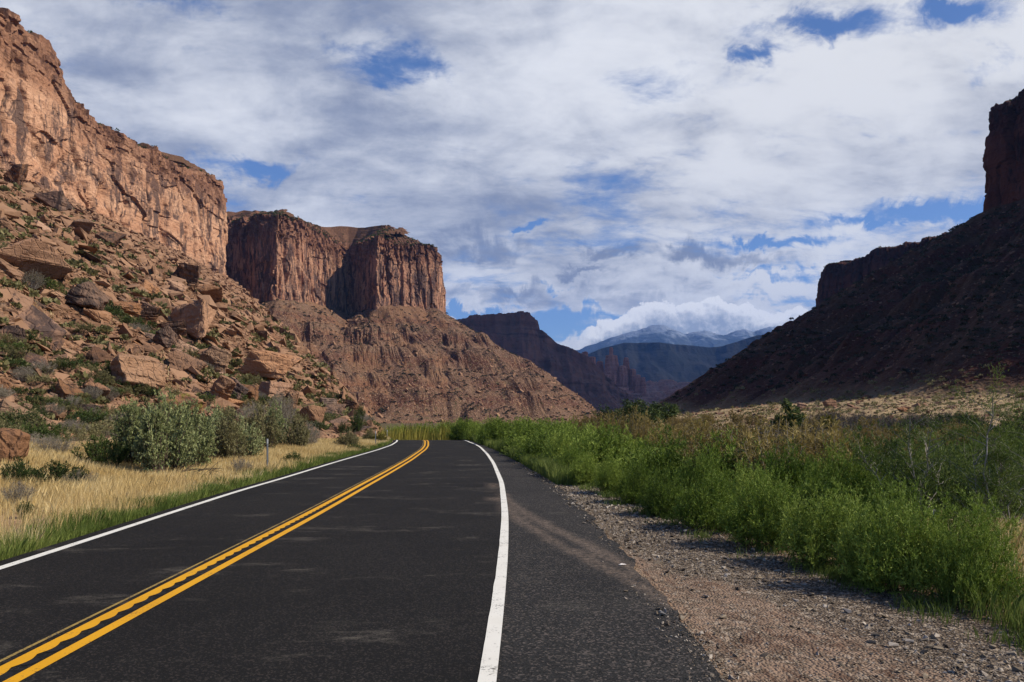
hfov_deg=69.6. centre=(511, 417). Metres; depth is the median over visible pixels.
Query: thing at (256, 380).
shrub tuft
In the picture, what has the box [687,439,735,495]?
green bush
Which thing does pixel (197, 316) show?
boulder
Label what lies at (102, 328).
slope scrub
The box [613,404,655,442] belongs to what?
tamarisk
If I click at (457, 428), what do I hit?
feathery shrub
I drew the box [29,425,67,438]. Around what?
shrub tuft
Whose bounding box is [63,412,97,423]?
shrub tuft
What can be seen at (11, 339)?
shrub tuft
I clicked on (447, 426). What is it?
feathery shrub
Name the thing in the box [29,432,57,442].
shrub tuft
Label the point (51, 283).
shrub tuft
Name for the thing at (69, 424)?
shrub tuft
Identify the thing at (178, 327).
boulder
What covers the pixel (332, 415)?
shrub tuft
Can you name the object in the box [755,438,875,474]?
tamarisk
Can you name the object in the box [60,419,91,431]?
shrub tuft
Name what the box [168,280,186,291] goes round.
rock
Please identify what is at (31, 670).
yellow centre line
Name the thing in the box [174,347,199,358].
shrub tuft
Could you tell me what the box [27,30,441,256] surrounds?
rim scrub
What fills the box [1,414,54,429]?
shrub tuft
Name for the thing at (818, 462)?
feathery shrub
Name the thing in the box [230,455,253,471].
dry bush
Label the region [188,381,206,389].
rock
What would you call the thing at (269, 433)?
saltbush
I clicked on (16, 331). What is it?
boulder
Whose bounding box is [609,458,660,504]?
feathery shrub
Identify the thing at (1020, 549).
grass clump
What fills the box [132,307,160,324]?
boulder
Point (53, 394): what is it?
rock
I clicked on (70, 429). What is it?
shrub tuft
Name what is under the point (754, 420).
tamarisk
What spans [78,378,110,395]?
rock
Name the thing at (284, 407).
dry bush
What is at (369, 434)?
saltbush
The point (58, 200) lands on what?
boulder
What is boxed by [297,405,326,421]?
boulder
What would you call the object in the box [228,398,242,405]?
rock
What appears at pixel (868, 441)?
willow
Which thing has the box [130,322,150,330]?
shrub tuft
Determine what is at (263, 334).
boulder
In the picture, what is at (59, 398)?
shrub tuft
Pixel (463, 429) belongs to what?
feathery shrub
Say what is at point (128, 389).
shrub tuft
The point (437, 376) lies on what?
talus hill
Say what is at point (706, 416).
tamarisk
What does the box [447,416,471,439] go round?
feathery shrub
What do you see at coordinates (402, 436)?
green grass
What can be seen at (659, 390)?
badlands hill
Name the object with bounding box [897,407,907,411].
boulder
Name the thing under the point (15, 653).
worn yellow line
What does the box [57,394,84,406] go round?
shrub tuft
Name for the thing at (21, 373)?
shrub tuft
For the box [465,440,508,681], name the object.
white edge line
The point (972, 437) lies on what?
willow
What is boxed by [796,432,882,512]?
feathery shrub
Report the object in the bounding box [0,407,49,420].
shrub tuft
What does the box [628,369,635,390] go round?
rock tower
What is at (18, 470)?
green bush
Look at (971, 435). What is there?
tamarisk
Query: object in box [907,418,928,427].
green bush
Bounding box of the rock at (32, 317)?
[10,305,66,342]
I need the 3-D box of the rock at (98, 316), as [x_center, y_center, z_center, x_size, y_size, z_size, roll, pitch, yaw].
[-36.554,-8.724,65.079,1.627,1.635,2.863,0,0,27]
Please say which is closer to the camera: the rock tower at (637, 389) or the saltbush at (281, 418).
the saltbush at (281, 418)
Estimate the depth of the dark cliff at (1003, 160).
418.52 m
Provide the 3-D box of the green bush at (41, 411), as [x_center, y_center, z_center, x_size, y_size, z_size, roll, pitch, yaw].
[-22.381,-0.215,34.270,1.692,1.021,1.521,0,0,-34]
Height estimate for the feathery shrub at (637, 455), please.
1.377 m
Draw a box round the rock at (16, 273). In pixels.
[0,258,23,279]
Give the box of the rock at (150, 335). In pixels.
[142,332,154,338]
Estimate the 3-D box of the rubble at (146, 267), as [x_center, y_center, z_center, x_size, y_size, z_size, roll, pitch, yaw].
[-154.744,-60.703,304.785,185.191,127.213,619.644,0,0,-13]
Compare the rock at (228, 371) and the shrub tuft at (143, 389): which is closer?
the shrub tuft at (143, 389)
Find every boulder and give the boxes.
[0,237,73,280]
[0,325,25,343]
[0,428,30,465]
[3,164,28,184]
[34,190,72,210]
[47,340,64,350]
[51,378,83,397]
[65,281,109,310]
[70,219,94,233]
[83,347,113,363]
[95,231,126,247]
[110,301,142,314]
[110,353,166,395]
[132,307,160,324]
[153,325,177,347]
[156,320,186,335]
[161,393,206,414]
[167,350,206,375]
[169,270,179,277]
[170,299,216,337]
[175,262,200,287]
[196,284,222,302]
[197,345,231,373]
[208,375,235,400]
[230,377,248,399]
[239,350,302,380]
[242,384,258,400]
[255,330,267,339]
[258,381,292,400]
[284,390,298,408]
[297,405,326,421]
[317,397,336,404]
[324,404,345,419]
[329,423,346,432]
[343,399,358,409]
[795,402,806,410]
[822,399,836,406]
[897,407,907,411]
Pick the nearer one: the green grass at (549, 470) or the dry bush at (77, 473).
the dry bush at (77, 473)
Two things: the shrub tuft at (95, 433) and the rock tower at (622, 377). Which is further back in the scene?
the rock tower at (622, 377)
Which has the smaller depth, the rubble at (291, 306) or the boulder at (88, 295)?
the boulder at (88, 295)
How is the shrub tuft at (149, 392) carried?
on the rubble at (146, 267)
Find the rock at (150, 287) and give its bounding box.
[138,279,159,294]
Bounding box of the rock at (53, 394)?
[49,392,58,398]
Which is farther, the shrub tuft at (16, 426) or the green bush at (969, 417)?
the green bush at (969, 417)
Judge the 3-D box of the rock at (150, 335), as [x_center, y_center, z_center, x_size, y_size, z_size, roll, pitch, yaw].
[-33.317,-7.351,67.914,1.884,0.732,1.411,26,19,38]
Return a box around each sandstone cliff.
[0,7,227,276]
[225,209,445,313]
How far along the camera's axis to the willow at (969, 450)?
14.27 m
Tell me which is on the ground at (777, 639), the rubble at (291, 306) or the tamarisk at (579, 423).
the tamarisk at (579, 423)
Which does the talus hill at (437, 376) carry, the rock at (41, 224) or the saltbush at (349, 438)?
the rock at (41, 224)
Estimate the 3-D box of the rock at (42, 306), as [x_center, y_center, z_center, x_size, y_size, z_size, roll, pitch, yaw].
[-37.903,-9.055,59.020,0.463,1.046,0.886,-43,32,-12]
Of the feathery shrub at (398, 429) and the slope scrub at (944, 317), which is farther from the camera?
the slope scrub at (944, 317)
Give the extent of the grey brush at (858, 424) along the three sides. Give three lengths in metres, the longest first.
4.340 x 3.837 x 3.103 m
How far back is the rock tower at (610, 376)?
2324.88 m
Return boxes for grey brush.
[794,421,820,434]
[814,409,843,418]
[816,411,837,419]
[830,421,851,434]
[836,414,854,422]
[841,416,868,425]
[844,418,877,431]
[847,410,873,423]
[869,413,897,426]
[876,417,901,432]
[892,411,928,425]
[900,415,921,426]
[920,415,946,430]
[925,411,950,423]
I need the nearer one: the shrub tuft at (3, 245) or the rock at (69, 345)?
the rock at (69, 345)
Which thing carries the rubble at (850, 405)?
on the scrub hill at (913, 300)
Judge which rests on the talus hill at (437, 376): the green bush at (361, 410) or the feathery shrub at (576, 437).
the green bush at (361, 410)
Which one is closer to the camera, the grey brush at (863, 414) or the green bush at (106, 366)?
the green bush at (106, 366)
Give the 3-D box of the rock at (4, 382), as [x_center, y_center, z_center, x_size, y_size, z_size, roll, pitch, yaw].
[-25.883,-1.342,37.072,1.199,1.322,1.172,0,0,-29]
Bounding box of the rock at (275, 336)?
[268,331,283,339]
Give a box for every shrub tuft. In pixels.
[0,239,9,247]
[0,333,22,343]
[0,340,27,351]
[0,356,30,370]
[0,384,18,398]
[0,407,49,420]
[0,408,39,422]
[0,419,32,432]
[0,422,28,433]
[1,345,30,358]
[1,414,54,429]
[9,421,53,437]
[10,365,34,380]
[11,386,33,396]
[12,413,52,426]
[15,393,48,404]
[21,268,47,288]
[22,372,51,384]
[25,330,42,341]
[25,359,56,375]
[25,365,54,375]
[28,276,56,288]
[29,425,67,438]
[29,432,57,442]
[34,395,63,403]
[36,432,69,441]
[38,284,64,292]
[45,396,72,406]
[46,422,69,429]
[48,403,82,412]
[48,426,71,435]
[51,356,82,364]
[54,431,85,440]
[56,356,80,371]
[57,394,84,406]
[57,424,76,436]
[59,397,87,407]
[59,419,81,430]
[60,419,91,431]
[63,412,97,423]
[66,423,106,440]
[69,409,95,417]
[70,407,109,421]
[71,408,110,419]
[72,321,94,333]
[72,395,95,403]
[74,376,104,386]
[77,359,101,368]
[77,362,95,370]
[80,385,102,399]
[84,427,110,434]
[90,419,118,431]
[95,404,119,418]
[98,416,132,427]
[103,306,122,318]
[104,301,123,315]
[105,388,119,400]
[108,386,125,396]
[109,409,133,421]
[111,384,136,395]
[113,379,142,391]
[119,314,142,325]
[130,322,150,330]
[132,382,154,394]
[138,320,156,331]
[142,388,158,398]
[161,385,181,395]
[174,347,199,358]
[198,392,215,403]
[220,406,235,413]
[239,372,261,384]
[241,397,259,406]
[258,392,266,398]
[258,395,274,401]
[270,395,295,404]
[294,413,310,422]
[306,420,327,429]
[324,411,340,420]
[324,413,333,421]
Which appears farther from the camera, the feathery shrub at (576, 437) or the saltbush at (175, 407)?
the saltbush at (175, 407)
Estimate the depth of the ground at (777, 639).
6.66 m
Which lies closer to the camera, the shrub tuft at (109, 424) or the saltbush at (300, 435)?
the shrub tuft at (109, 424)
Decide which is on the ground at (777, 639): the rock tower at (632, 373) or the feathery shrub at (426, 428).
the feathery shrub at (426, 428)
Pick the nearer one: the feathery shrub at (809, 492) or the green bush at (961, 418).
the feathery shrub at (809, 492)
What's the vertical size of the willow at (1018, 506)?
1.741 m
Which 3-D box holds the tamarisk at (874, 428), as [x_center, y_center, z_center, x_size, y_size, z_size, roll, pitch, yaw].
[8.255,1.239,17.113,2.309,2.598,2.472,0,0,-10]
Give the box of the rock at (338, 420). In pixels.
[328,418,347,423]
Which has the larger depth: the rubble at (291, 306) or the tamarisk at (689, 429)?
the rubble at (291, 306)
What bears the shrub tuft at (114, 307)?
on the talus hill at (437, 376)
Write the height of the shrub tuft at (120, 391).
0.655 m
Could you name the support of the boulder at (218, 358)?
on the talus hill at (437, 376)
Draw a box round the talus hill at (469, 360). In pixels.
[260,298,600,422]
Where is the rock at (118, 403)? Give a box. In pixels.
[108,396,124,405]
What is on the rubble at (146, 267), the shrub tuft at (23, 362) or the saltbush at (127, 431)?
the shrub tuft at (23, 362)
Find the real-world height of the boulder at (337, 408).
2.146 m
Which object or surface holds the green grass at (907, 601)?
on the ground at (777, 639)
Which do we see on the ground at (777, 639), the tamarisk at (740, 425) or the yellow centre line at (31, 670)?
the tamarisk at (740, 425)
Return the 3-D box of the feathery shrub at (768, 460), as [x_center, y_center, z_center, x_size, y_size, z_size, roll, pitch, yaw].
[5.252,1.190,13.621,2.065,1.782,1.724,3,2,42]
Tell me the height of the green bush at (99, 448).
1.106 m
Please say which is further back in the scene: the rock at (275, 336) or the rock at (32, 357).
the rock at (275, 336)
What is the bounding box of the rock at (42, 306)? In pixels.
[33,299,45,308]
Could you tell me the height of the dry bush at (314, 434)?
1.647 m
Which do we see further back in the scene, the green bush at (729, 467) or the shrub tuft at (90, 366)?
the shrub tuft at (90, 366)
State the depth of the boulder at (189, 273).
170.16 m
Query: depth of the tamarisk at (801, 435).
15.56 m
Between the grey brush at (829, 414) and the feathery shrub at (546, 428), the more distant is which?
the grey brush at (829, 414)
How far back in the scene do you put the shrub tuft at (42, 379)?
39.86 m
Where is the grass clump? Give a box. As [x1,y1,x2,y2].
[902,510,1023,606]
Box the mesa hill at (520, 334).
[456,311,647,411]
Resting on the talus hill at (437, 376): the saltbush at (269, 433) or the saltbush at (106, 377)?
the saltbush at (106, 377)
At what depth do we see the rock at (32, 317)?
51.45 m
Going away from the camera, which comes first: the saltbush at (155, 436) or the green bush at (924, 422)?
the saltbush at (155, 436)
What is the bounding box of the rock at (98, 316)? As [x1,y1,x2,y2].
[81,309,111,322]
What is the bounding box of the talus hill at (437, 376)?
[0,169,447,422]
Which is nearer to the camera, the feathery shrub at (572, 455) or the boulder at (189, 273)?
the feathery shrub at (572, 455)
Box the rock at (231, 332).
[218,324,236,335]
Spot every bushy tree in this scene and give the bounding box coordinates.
[591,404,622,422]
[619,396,655,427]
[631,399,664,425]
[648,401,668,422]
[658,402,679,422]
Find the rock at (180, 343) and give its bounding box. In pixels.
[175,339,198,352]
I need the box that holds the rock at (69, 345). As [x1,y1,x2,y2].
[62,338,78,348]
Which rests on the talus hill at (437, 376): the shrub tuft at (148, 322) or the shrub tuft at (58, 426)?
the shrub tuft at (148, 322)
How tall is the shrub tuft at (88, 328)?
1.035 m
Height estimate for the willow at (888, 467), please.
1.849 m
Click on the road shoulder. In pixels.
(571, 613)
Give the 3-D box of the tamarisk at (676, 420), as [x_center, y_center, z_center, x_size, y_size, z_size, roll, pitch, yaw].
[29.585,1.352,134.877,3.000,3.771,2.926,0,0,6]
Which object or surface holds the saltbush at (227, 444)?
on the ground at (777, 639)
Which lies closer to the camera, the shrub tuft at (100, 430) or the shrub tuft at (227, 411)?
the shrub tuft at (100, 430)
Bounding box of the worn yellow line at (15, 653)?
[0,440,423,661]
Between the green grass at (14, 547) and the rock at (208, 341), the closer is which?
the green grass at (14, 547)
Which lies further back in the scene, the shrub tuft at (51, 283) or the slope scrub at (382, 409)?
the slope scrub at (382, 409)
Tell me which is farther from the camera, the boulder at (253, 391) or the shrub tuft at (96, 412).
the boulder at (253, 391)
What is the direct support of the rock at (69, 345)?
on the talus hill at (437, 376)
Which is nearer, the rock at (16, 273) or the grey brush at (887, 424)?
the rock at (16, 273)
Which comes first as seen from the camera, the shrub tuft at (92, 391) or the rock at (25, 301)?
the shrub tuft at (92, 391)
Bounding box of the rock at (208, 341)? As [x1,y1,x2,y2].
[203,338,217,346]
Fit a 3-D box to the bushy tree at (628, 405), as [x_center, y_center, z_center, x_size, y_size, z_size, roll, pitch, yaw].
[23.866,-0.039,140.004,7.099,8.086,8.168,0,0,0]
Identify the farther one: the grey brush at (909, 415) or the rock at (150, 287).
the rock at (150, 287)
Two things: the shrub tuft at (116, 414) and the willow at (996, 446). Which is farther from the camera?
the shrub tuft at (116, 414)
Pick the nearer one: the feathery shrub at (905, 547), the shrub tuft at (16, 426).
the feathery shrub at (905, 547)
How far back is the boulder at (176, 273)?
169.11 m
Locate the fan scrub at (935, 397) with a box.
[654,364,1023,432]
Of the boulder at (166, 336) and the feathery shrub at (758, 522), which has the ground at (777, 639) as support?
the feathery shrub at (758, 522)
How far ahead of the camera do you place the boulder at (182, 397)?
47.81 m
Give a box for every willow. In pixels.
[828,428,854,448]
[840,420,912,491]
[865,441,965,504]
[880,426,980,520]
[909,435,929,451]
[932,465,1012,525]
[936,424,1010,486]
[940,440,972,464]
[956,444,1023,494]
[963,428,1023,467]
[963,433,991,448]
[966,432,1023,529]
[998,474,1023,527]
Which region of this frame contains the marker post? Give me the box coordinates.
[266,439,267,466]
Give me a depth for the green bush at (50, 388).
39.88 m
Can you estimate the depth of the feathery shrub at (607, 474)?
17.81 m
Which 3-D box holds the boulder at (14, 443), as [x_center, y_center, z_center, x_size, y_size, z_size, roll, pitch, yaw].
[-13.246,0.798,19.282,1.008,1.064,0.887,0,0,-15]
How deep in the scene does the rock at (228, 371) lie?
75.99 m
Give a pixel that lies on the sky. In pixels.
(596, 170)
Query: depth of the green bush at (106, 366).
49.83 m
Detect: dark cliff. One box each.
[815,232,948,306]
[982,89,1023,211]
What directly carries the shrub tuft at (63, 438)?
on the ground at (777, 639)
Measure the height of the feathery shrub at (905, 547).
1.368 m
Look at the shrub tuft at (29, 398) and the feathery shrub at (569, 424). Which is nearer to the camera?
the shrub tuft at (29, 398)
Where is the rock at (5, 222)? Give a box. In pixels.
[0,217,17,232]
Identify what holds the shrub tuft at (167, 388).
on the rubble at (146, 267)
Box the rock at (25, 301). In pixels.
[7,287,32,311]
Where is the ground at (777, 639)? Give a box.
[1,423,1023,681]
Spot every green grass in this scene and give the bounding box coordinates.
[0,437,392,560]
[359,422,454,439]
[470,434,627,485]
[533,471,1023,655]
[887,568,1023,635]
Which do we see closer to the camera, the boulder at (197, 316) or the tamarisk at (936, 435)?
the tamarisk at (936, 435)
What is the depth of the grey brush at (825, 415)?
104.01 m
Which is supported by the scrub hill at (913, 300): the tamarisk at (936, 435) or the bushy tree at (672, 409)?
the bushy tree at (672, 409)
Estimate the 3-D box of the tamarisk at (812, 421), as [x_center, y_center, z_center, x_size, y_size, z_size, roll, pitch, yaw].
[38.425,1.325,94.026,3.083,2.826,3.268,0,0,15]
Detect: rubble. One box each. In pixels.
[0,166,382,439]
[262,299,602,422]
[662,204,1023,427]
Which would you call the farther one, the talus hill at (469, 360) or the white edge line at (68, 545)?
the talus hill at (469, 360)
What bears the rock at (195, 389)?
on the talus hill at (437, 376)
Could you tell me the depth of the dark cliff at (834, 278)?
784.47 m
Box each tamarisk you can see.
[555,411,596,430]
[577,410,615,431]
[594,410,629,438]
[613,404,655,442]
[630,416,682,439]
[641,415,691,436]
[644,417,715,458]
[653,418,716,452]
[665,416,681,431]
[676,424,771,477]
[678,416,716,430]
[679,406,787,463]
[679,413,696,424]
[699,413,714,424]
[727,406,862,478]
[731,413,743,424]
[744,413,763,426]
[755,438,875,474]
[803,418,819,430]
[809,434,921,465]
[813,415,928,461]
[814,409,841,419]
[861,425,886,435]
[863,426,892,438]
[912,427,950,445]
[938,418,971,433]
[952,424,997,445]
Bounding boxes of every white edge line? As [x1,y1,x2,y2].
[0,440,397,568]
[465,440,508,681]
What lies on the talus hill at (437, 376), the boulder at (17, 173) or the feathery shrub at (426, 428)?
the boulder at (17, 173)
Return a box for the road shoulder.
[467,440,727,681]
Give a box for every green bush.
[0,456,36,482]
[11,501,37,517]
[22,403,52,417]
[26,459,89,485]
[48,383,71,391]
[70,434,130,467]
[100,359,111,374]
[280,451,303,461]
[338,420,350,432]
[347,443,365,448]
[349,410,364,431]
[355,403,365,417]
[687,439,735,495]
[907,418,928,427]
[923,413,958,424]
[939,412,979,426]
[955,412,989,430]
[969,420,994,430]
[998,412,1023,428]
[1002,425,1023,446]
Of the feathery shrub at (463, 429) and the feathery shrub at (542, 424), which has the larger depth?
the feathery shrub at (463, 429)
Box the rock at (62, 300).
[54,297,65,303]
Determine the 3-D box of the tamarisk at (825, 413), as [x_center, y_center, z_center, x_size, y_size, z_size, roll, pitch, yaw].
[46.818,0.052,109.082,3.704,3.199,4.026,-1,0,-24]
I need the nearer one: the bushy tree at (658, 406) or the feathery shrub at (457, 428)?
the feathery shrub at (457, 428)
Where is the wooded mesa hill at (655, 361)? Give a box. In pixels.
[588,335,761,382]
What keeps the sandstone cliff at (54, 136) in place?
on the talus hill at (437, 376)
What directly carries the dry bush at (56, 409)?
on the talus hill at (437, 376)
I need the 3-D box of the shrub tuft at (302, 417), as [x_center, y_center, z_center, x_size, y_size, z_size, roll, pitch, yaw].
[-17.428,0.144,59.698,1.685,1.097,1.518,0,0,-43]
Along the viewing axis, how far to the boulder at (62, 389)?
39.84 m
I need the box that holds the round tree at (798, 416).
[769,398,806,434]
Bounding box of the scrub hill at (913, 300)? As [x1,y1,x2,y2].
[614,199,1023,432]
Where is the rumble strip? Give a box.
[0,446,425,678]
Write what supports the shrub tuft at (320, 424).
on the talus hill at (437, 376)
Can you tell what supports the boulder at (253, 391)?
on the talus hill at (437, 376)
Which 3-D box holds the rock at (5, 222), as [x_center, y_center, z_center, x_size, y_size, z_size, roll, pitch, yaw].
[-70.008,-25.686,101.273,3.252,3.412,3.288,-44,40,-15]
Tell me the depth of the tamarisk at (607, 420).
32.44 m
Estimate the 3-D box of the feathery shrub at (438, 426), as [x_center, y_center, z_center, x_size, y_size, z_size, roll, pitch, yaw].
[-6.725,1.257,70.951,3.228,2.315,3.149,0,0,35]
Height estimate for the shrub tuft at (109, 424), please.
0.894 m
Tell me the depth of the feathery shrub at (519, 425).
38.05 m
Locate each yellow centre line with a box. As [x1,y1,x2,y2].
[0,440,425,674]
[3,440,428,681]
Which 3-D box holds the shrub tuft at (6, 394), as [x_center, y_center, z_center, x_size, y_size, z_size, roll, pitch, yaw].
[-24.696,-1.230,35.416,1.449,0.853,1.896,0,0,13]
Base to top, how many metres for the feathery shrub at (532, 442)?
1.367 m
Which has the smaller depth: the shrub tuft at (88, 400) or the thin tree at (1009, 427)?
the thin tree at (1009, 427)
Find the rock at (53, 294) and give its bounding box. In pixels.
[43,285,65,298]
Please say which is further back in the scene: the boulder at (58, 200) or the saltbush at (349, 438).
the boulder at (58, 200)
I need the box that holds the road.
[0,440,500,681]
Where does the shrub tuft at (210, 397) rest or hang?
on the rubble at (146, 267)
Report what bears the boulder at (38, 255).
on the talus hill at (437, 376)
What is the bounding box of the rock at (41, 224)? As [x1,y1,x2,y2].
[35,220,51,231]
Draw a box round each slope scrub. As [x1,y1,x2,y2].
[0,170,375,436]
[260,299,603,422]
[670,203,1023,398]
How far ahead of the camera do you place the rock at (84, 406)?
38.56 m
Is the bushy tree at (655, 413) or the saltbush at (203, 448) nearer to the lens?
the saltbush at (203, 448)
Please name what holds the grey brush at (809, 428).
on the scrub hill at (913, 300)
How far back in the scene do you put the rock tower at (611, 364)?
2628.59 m
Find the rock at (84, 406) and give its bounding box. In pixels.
[77,404,103,410]
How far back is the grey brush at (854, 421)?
86.22 m
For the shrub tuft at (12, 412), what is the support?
on the rubble at (146, 267)
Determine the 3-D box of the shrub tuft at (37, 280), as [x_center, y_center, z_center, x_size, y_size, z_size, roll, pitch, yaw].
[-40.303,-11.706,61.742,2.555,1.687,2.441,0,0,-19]
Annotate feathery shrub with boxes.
[384,423,395,433]
[391,424,406,436]
[417,421,436,439]
[428,419,450,439]
[436,420,450,437]
[445,416,463,439]
[445,418,477,438]
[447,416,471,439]
[452,419,475,439]
[454,420,482,439]
[462,421,480,439]
[471,424,491,438]
[473,416,510,443]
[482,418,509,439]
[488,420,514,438]
[500,415,526,440]
[500,430,537,454]
[501,415,554,447]
[510,416,534,430]
[510,417,535,442]
[515,429,557,459]
[518,434,556,452]
[523,423,559,450]
[531,418,555,429]
[538,424,584,458]
[539,424,572,459]
[550,418,571,439]
[553,440,594,469]
[555,416,578,436]
[555,421,584,441]
[558,423,625,464]
[560,420,598,444]
[562,451,600,484]
[578,419,626,462]
[588,424,645,464]
[590,455,630,492]
[598,441,672,475]
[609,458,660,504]
[616,428,667,465]
[618,433,649,453]
[623,444,684,483]
[624,422,707,490]
[634,461,692,516]
[661,463,748,533]
[669,441,734,503]
[671,430,737,478]
[677,425,766,498]
[712,463,812,551]
[714,455,783,512]
[752,434,827,502]
[766,463,854,536]
[772,474,889,569]
[789,456,849,493]
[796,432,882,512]
[818,459,922,520]
[826,474,959,599]
[843,471,943,537]
[906,505,1023,610]
[911,485,1023,580]
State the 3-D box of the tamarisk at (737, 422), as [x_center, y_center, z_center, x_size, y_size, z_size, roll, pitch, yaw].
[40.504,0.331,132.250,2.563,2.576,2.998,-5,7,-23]
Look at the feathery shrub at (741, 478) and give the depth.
13.20 m
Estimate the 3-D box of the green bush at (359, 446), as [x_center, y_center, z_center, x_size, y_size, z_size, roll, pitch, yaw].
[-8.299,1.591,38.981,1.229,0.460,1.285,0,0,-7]
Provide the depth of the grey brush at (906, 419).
78.51 m
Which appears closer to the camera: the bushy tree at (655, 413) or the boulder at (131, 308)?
the boulder at (131, 308)
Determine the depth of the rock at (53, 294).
63.25 m
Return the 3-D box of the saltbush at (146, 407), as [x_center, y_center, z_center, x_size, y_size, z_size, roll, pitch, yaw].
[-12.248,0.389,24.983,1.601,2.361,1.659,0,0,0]
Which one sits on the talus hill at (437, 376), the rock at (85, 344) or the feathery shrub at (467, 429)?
the rock at (85, 344)
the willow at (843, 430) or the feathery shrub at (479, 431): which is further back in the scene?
the feathery shrub at (479, 431)
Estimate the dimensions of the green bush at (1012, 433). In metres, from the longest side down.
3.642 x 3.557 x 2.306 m
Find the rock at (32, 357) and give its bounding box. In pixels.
[14,351,47,366]
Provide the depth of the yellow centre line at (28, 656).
7.34 m
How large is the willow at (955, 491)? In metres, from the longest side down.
1.422 x 1.192 x 1.190 m
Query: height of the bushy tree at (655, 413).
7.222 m
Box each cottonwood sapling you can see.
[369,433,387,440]
[818,414,837,429]
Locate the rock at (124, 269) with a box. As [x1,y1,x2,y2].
[120,267,133,273]
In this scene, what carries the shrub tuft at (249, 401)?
on the rubble at (146, 267)
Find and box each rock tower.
[596,361,603,371]
[603,347,618,383]
[605,374,615,383]
[617,366,627,386]
[623,357,629,385]
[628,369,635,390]
[634,375,640,393]
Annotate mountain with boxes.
[576,325,774,353]
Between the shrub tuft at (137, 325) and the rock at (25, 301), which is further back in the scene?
the shrub tuft at (137, 325)
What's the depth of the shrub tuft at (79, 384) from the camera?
42.24 m
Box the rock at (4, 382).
[0,378,10,395]
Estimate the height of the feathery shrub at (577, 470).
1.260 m
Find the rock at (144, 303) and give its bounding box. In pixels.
[141,301,167,318]
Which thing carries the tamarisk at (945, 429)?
on the scrub hill at (913, 300)
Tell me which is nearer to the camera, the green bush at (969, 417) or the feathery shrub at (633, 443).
the feathery shrub at (633, 443)
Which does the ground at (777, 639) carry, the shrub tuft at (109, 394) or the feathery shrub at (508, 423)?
the feathery shrub at (508, 423)
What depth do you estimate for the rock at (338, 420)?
67.39 m
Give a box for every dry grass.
[0,434,389,547]
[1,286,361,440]
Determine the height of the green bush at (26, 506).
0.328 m
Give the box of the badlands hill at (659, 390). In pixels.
[616,379,690,405]
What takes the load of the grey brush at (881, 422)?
on the scrub hill at (913, 300)
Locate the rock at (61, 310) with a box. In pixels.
[49,303,68,315]
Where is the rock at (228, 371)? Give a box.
[226,368,233,373]
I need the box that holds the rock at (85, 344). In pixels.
[82,343,105,351]
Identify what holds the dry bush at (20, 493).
on the ground at (777, 639)
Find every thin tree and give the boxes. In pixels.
[846,402,973,512]
[929,362,1023,527]
[948,393,1023,525]
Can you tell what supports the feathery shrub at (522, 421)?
on the ground at (777, 639)
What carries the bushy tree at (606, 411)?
on the scrub hill at (913, 300)
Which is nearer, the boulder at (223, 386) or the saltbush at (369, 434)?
the saltbush at (369, 434)
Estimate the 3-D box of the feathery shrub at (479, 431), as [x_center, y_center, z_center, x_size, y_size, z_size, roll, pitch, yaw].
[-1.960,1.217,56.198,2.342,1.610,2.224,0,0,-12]
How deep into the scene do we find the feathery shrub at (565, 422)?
36.53 m
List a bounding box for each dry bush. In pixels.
[0,478,37,505]
[31,433,80,452]
[40,401,66,413]
[55,468,98,484]
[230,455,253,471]
[234,401,268,424]
[264,388,296,429]
[296,420,322,444]
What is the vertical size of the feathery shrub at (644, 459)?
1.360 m
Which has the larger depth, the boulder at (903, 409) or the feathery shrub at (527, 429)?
the boulder at (903, 409)
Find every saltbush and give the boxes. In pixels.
[84,366,115,385]
[102,396,151,467]
[131,387,198,472]
[131,395,170,449]
[161,391,193,432]
[170,397,218,468]
[199,403,226,443]
[208,404,248,460]
[231,412,265,457]
[243,401,286,448]
[261,400,293,444]
[281,411,311,446]
[333,429,361,444]
[362,428,374,439]
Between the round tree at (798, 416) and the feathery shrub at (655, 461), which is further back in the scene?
the round tree at (798, 416)
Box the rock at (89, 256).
[77,251,101,264]
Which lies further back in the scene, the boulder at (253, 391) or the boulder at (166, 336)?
the boulder at (166, 336)
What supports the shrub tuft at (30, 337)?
on the rubble at (146, 267)
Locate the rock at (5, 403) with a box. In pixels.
[0,399,56,424]
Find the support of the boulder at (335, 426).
on the talus hill at (437, 376)
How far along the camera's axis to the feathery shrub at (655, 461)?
19.55 m
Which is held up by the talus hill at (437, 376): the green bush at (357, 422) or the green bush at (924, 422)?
the green bush at (357, 422)
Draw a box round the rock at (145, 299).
[134,296,151,302]
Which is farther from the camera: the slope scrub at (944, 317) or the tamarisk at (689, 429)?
the slope scrub at (944, 317)
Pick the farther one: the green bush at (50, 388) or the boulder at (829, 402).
the boulder at (829, 402)
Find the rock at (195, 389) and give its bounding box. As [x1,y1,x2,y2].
[192,386,201,393]
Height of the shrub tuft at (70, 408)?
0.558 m
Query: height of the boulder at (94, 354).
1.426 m
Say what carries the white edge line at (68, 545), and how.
on the road
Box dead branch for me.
[176,458,222,476]
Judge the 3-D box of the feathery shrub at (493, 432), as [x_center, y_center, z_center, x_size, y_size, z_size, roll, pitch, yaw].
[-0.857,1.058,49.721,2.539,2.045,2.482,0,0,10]
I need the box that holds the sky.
[0,0,1023,349]

